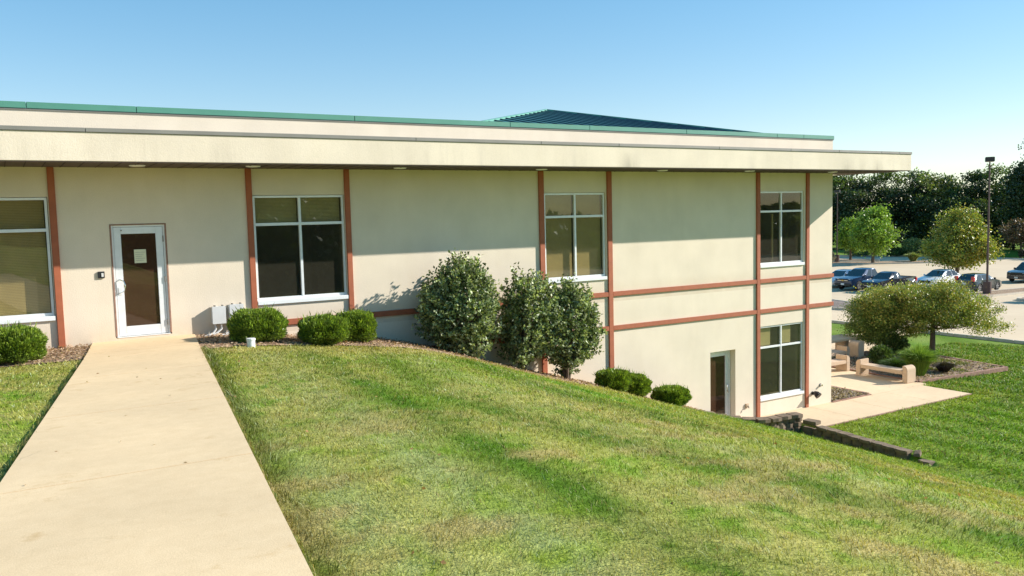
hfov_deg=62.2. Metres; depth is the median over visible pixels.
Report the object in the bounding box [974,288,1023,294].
mulch island
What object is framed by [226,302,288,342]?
evergreen shrub
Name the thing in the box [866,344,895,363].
round shrub
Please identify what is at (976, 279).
parked car
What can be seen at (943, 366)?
ornamental grass
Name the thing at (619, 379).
evergreen shrub
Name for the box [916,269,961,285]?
parked car
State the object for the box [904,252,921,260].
ornamental grass
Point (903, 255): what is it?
kerb
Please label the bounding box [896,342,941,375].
ornamental grass
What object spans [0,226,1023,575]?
ground
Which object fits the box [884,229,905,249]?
lot tree
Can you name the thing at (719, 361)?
door
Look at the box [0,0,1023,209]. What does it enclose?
sky
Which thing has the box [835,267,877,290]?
parked car
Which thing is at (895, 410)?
patio edge
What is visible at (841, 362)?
concrete bench
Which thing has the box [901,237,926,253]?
tree
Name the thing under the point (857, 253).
hedge bush
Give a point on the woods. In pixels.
(930, 195)
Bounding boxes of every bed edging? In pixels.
[831,351,1007,382]
[831,386,871,401]
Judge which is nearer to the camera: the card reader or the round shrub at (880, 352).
the card reader
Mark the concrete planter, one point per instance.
(856, 347)
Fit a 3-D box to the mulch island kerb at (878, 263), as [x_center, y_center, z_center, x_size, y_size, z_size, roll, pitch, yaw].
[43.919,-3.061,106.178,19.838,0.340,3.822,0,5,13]
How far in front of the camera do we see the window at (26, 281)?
15.98 m
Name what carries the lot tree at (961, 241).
on the parking lot
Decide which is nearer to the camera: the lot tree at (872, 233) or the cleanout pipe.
the cleanout pipe
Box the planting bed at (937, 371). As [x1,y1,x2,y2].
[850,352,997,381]
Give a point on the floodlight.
(816, 394)
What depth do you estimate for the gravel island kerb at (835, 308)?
58.41 m
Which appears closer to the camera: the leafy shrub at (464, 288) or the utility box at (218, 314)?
the utility box at (218, 314)
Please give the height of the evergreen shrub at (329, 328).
0.808 m
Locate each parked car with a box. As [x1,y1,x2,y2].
[832,269,851,286]
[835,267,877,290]
[861,271,916,290]
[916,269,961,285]
[954,273,1001,291]
[1007,262,1023,281]
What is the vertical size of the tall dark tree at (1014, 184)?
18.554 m
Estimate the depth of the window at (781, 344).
28.59 m
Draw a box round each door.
[109,223,171,337]
[710,350,729,415]
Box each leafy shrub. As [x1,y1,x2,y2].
[411,249,503,358]
[492,262,569,369]
[547,271,606,378]
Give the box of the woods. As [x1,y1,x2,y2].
[832,163,1022,249]
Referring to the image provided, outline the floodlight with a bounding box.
[811,391,821,398]
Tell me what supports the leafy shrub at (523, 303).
on the mulch bed at (264, 343)
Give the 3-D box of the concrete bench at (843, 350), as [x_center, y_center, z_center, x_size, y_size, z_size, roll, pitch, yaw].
[13.154,2.792,35.212,2.000,0.620,0.520,-4,6,-31]
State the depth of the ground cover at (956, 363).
33.97 m
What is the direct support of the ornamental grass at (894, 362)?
on the planting bed at (937, 371)
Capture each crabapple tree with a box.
[837,283,939,346]
[848,273,1016,353]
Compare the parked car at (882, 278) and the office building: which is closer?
the office building
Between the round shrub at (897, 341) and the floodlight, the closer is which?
the floodlight
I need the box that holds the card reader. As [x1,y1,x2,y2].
[98,271,104,277]
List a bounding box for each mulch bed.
[0,345,90,366]
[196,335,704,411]
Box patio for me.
[760,330,970,426]
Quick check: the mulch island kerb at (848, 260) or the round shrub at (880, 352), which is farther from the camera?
the mulch island kerb at (848, 260)
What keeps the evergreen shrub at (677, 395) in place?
on the mulch bed at (264, 343)
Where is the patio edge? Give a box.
[827,393,971,426]
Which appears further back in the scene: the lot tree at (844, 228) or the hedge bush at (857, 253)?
the hedge bush at (857, 253)
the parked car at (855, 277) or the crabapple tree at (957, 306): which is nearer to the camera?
the crabapple tree at (957, 306)
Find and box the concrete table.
[831,334,861,349]
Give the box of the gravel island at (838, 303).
[832,300,850,307]
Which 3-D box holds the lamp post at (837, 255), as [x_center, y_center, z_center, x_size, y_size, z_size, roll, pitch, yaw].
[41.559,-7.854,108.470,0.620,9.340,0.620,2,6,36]
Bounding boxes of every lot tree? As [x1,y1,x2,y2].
[832,216,860,259]
[843,198,906,262]
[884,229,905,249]
[912,202,1009,272]
[995,218,1023,257]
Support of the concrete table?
on the patio
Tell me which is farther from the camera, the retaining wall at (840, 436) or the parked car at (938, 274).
the parked car at (938, 274)
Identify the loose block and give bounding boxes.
[913,450,921,456]
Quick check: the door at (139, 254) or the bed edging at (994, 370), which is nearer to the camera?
the door at (139, 254)
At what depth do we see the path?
6.60 m
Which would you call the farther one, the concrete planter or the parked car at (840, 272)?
the parked car at (840, 272)
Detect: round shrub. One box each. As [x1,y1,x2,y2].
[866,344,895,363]
[881,333,910,353]
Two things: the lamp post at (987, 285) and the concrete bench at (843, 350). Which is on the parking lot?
the lamp post at (987, 285)
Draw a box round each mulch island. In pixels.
[833,261,935,262]
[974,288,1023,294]
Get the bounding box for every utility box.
[205,305,225,335]
[222,302,243,334]
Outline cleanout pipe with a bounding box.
[246,338,254,347]
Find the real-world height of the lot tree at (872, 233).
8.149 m
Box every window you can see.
[0,197,55,324]
[252,195,348,304]
[544,193,606,283]
[760,191,804,267]
[760,322,803,401]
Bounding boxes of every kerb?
[832,259,879,261]
[832,260,943,264]
[832,299,848,309]
[832,320,1023,343]
[839,255,1023,259]
[970,287,1023,297]
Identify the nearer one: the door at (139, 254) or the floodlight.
the door at (139, 254)
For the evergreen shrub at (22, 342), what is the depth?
14.35 m
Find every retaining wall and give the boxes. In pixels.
[708,411,802,431]
[802,418,934,465]
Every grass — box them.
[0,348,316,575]
[877,357,906,367]
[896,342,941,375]
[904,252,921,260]
[930,360,957,372]
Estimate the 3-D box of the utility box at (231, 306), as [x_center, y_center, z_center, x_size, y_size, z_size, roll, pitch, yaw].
[-5.862,0.653,17.769,0.475,0.676,0.161,-4,6,-31]
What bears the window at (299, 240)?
in the office building
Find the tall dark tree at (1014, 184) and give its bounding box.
[987,138,1023,221]
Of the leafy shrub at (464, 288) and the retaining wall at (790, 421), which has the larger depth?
the retaining wall at (790, 421)
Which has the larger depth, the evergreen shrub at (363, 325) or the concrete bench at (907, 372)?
the concrete bench at (907, 372)
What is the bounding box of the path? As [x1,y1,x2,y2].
[0,334,312,575]
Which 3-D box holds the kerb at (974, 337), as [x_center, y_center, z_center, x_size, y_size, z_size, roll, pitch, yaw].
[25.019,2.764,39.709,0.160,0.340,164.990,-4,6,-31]
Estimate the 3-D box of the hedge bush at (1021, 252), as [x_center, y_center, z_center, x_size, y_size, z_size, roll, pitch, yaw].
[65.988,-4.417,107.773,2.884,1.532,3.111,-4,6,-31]
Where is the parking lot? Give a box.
[832,256,1023,340]
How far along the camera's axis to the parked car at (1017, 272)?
75.25 m
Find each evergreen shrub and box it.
[0,320,47,364]
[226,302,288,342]
[297,309,350,345]
[335,306,377,342]
[593,365,631,391]
[625,369,652,396]
[650,381,692,405]
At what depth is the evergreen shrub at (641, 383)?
22.32 m
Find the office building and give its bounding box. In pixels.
[0,101,911,416]
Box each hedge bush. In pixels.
[842,249,870,255]
[883,246,909,256]
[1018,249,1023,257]
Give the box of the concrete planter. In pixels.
[848,340,863,356]
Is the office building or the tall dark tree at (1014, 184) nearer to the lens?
the office building
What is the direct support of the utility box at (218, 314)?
attached to the office building
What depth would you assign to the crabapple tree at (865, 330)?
36.85 m
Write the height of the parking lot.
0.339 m
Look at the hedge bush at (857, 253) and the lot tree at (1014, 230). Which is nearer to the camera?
the lot tree at (1014, 230)
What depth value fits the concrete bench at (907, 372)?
31.43 m
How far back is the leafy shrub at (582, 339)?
21.05 m
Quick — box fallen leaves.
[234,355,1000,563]
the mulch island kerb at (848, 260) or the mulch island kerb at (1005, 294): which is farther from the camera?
the mulch island kerb at (848, 260)
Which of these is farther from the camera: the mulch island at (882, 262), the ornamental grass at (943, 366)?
the mulch island at (882, 262)
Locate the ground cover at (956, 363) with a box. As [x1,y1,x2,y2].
[928,358,992,372]
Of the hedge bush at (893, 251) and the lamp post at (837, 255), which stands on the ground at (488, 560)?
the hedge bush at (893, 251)
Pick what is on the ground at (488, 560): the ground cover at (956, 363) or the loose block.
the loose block
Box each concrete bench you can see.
[831,345,849,356]
[831,354,849,370]
[856,358,915,383]
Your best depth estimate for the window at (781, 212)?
28.39 m
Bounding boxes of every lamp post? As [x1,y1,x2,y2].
[834,190,840,261]
[982,157,994,293]

